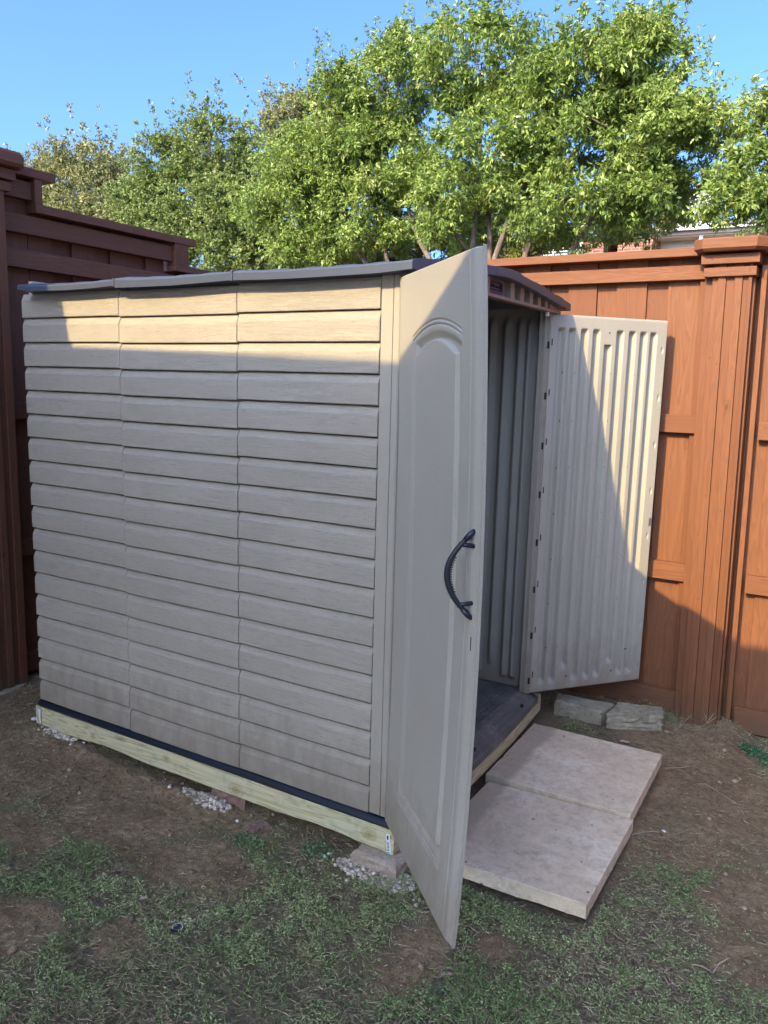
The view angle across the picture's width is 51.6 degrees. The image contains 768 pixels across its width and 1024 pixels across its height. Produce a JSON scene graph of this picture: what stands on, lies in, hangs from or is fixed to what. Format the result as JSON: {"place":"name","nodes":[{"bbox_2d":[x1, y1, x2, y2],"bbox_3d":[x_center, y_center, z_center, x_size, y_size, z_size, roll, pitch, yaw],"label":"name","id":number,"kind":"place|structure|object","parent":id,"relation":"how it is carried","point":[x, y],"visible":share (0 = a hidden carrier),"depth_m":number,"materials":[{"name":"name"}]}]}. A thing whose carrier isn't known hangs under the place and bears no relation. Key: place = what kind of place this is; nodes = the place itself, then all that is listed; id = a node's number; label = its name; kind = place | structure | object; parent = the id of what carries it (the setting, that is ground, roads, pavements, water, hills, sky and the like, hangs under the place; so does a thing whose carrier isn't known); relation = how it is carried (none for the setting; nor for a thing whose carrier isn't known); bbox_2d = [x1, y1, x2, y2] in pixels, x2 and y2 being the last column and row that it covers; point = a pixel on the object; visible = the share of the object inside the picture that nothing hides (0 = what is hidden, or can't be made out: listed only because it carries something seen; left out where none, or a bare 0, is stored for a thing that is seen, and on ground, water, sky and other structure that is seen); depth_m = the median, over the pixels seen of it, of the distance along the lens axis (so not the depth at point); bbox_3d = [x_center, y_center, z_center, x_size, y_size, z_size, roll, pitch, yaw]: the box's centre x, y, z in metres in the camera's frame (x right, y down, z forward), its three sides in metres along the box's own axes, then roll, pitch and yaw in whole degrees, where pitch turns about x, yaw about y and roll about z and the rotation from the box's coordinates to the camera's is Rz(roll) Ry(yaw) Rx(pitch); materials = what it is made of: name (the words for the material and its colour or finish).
{"place":"outdoors","nodes":[
{"label":"outdoors","id":0,"kind":"place"},
{"bbox_2d":[164,779,245,822],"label":"gravel","id":1,"kind":"structure","parent":0,"point":[212,800],"depth_m":3.35,"materials":[{"name":"white gravel"}]},
{"bbox_2d":[0,670,767,1023],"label":"ground","id":2,"kind":"structure","parent":0,"point":[134,838],"depth_m":2.77,"materials":[{"name":"brown soil"}]},
{"bbox_2d":[37,726,89,745],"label":"gravel","id":3,"kind":"structure","parent":2,"relation":"on","point":[52,732],"depth_m":3.83,"materials":[{"name":"white gravel"}]},
{"bbox_2d":[3,103,200,225],"bbox_3d":[-7.350,-6.428,21.663,7.472,8.840,3.174,7,11,30],"label":"elm tree","id":4,"kind":"object","parent":2,"relation":"on","point":[101,168],"visible":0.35,"depth_m":20.81,"materials":[{"name":"green plant"}]},
{"bbox_2d":[0,147,211,694],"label":"wood fence","id":5,"kind":"object","parent":2,"relation":"on","point":[40,242],"visible":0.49,"depth_m":4.38,"materials":[{"name":"brown wood"}]},
{"bbox_2d":[170,923,184,934],"bbox_3d":[-0.674,1.365,2.595,0.048,0.029,0.048,7,11,30],"label":"sprinkler head","id":6,"kind":"object","parent":2,"relation":"on","point":[175,927],"visible":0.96,"depth_m":2.58},
{"bbox_2d":[79,69,301,271],"bbox_3d":[-3.812,-4.809,15.987,5.068,7.674,3.089,7,11,30],"label":"elm tree","id":7,"kind":"object","parent":2,"relation":"on","point":[188,167],"visible":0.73,"depth_m":15.11,"materials":[{"name":"green plant"}]},
{"bbox_2d":[211,788,254,810],"bbox_3d":[-0.634,1.216,3.396,0.192,0.080,0.106,7,11,30],"label":"brick","id":8,"kind":"object","parent":2,"relation":"on","point":[235,800],"visible":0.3,"depth_m":3.34,"materials":[{"name":"red brick"}]},
{"bbox_2d":[233,832,265,849],"bbox_3d":[-0.523,1.274,3.084,0.150,0.036,0.110,7,11,30],"label":"weed plant","id":9,"kind":"object","parent":2,"relation":"on","point":[246,835],"visible":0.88,"depth_m":3.08,"materials":[{"name":"green plant"}]},
{"bbox_2d":[244,820,271,835],"bbox_3d":[-0.505,1.263,3.185,0.087,0.035,0.090,-5,12,-36],"label":"brick shard","id":10,"kind":"object","parent":2,"relation":"on","point":[259,826],"visible":0.95,"depth_m":3.17,"materials":[{"name":"red brick"}]},
{"bbox_2d":[36,692,540,854],"bbox_3d":[-0.434,1.014,4.090,2.082,0.102,1.576,7,11,30],"label":"timber base","id":11,"kind":"object","parent":2,"relation":"on","point":[367,833],"visible":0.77,"depth_m":3.38,"materials":[{"name":"beige wood"}]},
{"bbox_2d":[17,244,667,948],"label":"storage shed","id":12,"kind":"structure","parent":11,"relation":"on","point":[369,542],"depth_m":3.19,"materials":[{"name":"beige plastic"}]},
{"bbox_2d":[385,244,487,948],"bbox_3d":[0.126,0.237,2.442,0.107,1.934,0.696,-1,10,-15],"label":"door","id":13,"kind":"structure","parent":12,"relation":"in","point":[443,363],"depth_m":2.34,"materials":[{"name":"beige plastic"}]},
{"bbox_2d":[530,314,667,692],"bbox_3d":[1.107,-0.020,4.144,0.695,1.934,0.042,-2,10,-20],"label":"door","id":14,"kind":"structure","parent":12,"relation":"in","point":[606,374],"depth_m":4.13,"materials":[{"name":"plastic"}]},
{"bbox_2d":[231,58,377,174],"bbox_3d":[-1.535,-5.637,18.132,3.727,8.694,2.795,7,11,30],"label":"elm tree","id":15,"kind":"object","parent":2,"relation":"on","point":[279,111],"visible":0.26,"depth_m":17.36,"materials":[{"name":"green plant"}]},
{"bbox_2d":[300,839,333,859],"bbox_3d":[-0.252,1.286,3.035,0.153,0.042,0.105,7,11,30],"label":"weed plant","id":16,"kind":"object","parent":2,"relation":"on","point":[312,847],"visible":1,"depth_m":3.03,"materials":[{"name":"green plant"}]},
{"bbox_2d":[214,1,472,269],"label":"oak tree","id":17,"kind":"object","parent":2,"relation":"on","point":[327,187],"visible":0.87,"depth_m":11.87,"materials":[{"name":"green plant"}]},
{"bbox_2d":[310,852,420,906],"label":"gravel","id":18,"kind":"structure","parent":2,"relation":"on","point":[352,865],"depth_m":2.89,"materials":[{"name":"grey gravel"}]},
{"bbox_2d":[350,843,408,879],"bbox_3d":[-0.011,1.302,2.967,0.202,0.084,0.121,7,11,30],"label":"brick","id":19,"kind":"object","parent":2,"relation":"on","point":[380,861],"visible":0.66,"depth_m":2.92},
{"bbox_2d":[0,688,767,1023],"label":"weeds","id":20,"kind":"object","parent":2,"relation":"on","point":[68,884],"visible":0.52,"depth_m":2.60,"materials":[{"name":"green plant"}]},
{"bbox_2d":[0,672,767,1023],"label":"straw","id":21,"kind":"object","parent":2,"relation":"on","point":[182,1006],"visible":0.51,"depth_m":2.57,"materials":[{"name":"beige plant"}]},
{"bbox_2d":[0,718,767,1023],"bbox_3d":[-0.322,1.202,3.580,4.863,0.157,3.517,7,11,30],"label":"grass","id":22,"kind":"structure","parent":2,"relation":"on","point":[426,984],"depth_m":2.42,"materials":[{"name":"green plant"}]},
{"bbox_2d":[438,971,451,977],"bbox_3d":[0.186,1.408,2.417,0.033,0.013,0.032,9,12,39],"label":"fallen leaf","id":23,"kind":"object","parent":2,"relation":"on","point":[442,973],"visible":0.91,"depth_m":2.42,"materials":[{"name":"brown plant"}]},
{"bbox_2d":[242,162,693,268],"bbox_3d":[0.957,-3.424,14.608,9.038,5.644,2.230,7,11,30],"label":"oak tree","id":24,"kind":"object","parent":2,"relation":"on","point":[511,248],"visible":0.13,"depth_m":13.50,"materials":[{"name":"green plant"}]},
{"bbox_2d":[463,782,632,918],"bbox_3d":[0.569,1.279,3.088,0.632,0.080,0.632,7,11,30],"label":"paving slab","id":25,"kind":"object","parent":2,"relation":"on","point":[560,855],"depth_m":3.00,"materials":[{"name":"concrete"}]},
{"bbox_2d":[485,723,661,819],"bbox_3d":[0.882,1.183,3.648,0.638,0.061,0.638,7,11,30],"label":"paving slab","id":26,"kind":"object","parent":2,"relation":"on","point":[611,778],"depth_m":3.58,"materials":[{"name":"concrete"}]},
{"bbox_2d":[382,0,767,259],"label":"oak tree","id":27,"kind":"object","parent":2,"relation":"on","point":[631,93],"visible":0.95,"depth_m":9.18,"materials":[{"name":"green plant"}]},
{"bbox_2d":[554,693,613,724],"bbox_3d":[1.077,1.100,4.349,0.316,0.136,0.158,7,11,30],"label":"retaining stone","id":28,"kind":"object","parent":2,"relation":"on","point":[584,709],"visible":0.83,"depth_m":4.30,"materials":[{"name":"grey stone"}]},
{"bbox_2d":[487,235,767,742],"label":"wood fence","id":29,"kind":"object","parent":2,"relation":"on","point":[704,646],"visible":0.35,"depth_m":4.18,"materials":[{"name":"brown wood"}]},
{"bbox_2d":[500,187,767,256],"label":"brick house","id":30,"kind":"structure","parent":2,"relation":"on","point":[684,237],"depth_m":21.08,"materials":[{"name":"beige paint"}]},
{"bbox_2d":[543,248,569,255],"bbox_3d":[4.756,-6.973,22.374,1.000,1.060,0.060,7,11,30],"label":"window","id":31,"kind":"structure","parent":30,"relation":"in","point":[563,252],"depth_m":22.22,"materials":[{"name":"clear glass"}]},
{"bbox_2d":[606,702,664,731],"bbox_3d":[1.341,1.122,4.251,0.308,0.137,0.198,4,10,14],"label":"retaining stone","id":32,"kind":"object","parent":2,"relation":"on","point":[621,715],"visible":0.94,"depth_m":4.19,"materials":[{"name":"grey stone"}]},
{"bbox_2d":[667,711,692,725],"bbox_3d":[1.571,1.101,4.243,0.179,0.096,0.121,-5,11,-33],"label":"weed plant","id":33,"kind":"object","parent":2,"relation":"on","point":[679,718],"visible":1,"depth_m":4.25,"materials":[{"name":"green plant"}]},
{"bbox_2d":[696,710,715,726],"bbox_3d":[1.702,1.098,4.191,0.122,0.125,0.159,7,11,30],"label":"weed plant","id":34,"kind":"object","parent":2,"relation":"on","point":[705,719],"visible":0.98,"depth_m":4.21,"materials":[{"name":"plant"}]},
{"bbox_2d":[688,957,729,973],"bbox_3d":[1.023,1.418,2.487,0.130,0.027,0.044,1,9,0],"label":"twig","id":35,"kind":"object","parent":2,"relation":"on","point":[724,960],"visible":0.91,"depth_m":2.49,"materials":[{"name":"wood"}]},
{"bbox_2d":[696,783,735,803],"bbox_3d":[1.490,1.252,3.553,0.031,0.010,0.203,-5,11,-32],"label":"twig","id":36,"kind":"object","parent":2,"relation":"on","point":[715,790],"visible":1,"depth_m":3.56,"materials":[{"name":"wood"}]},
{"bbox_2d":[666,70,767,236],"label":"oak tree","id":37,"kind":"object","parent":2,"relation":"on","point":[740,189],"visible":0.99,"depth_m":7.66,"materials":[{"name":"green plant"}]},
{"bbox_2d":[737,740,767,758],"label":"weed plant","id":38,"kind":"object","parent":2,"relation":"on","point":[755,751],"visible":0.95,"depth_m":4.00,"materials":[{"name":"green plant"}]},
{"bbox_2d":[759,756,767,767],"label":"weed plant","id":39,"kind":"object","parent":2,"relation":"on","point":[762,759],"visible":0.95,"depth_m":3.93,"materials":[{"name":"green plant"}]},
{"bbox_2d":[0,0,767,267],"label":"sky","id":40,"kind":"structure","parent":0,"point":[117,56],"materials":[{"name":"blue"}]}
]}

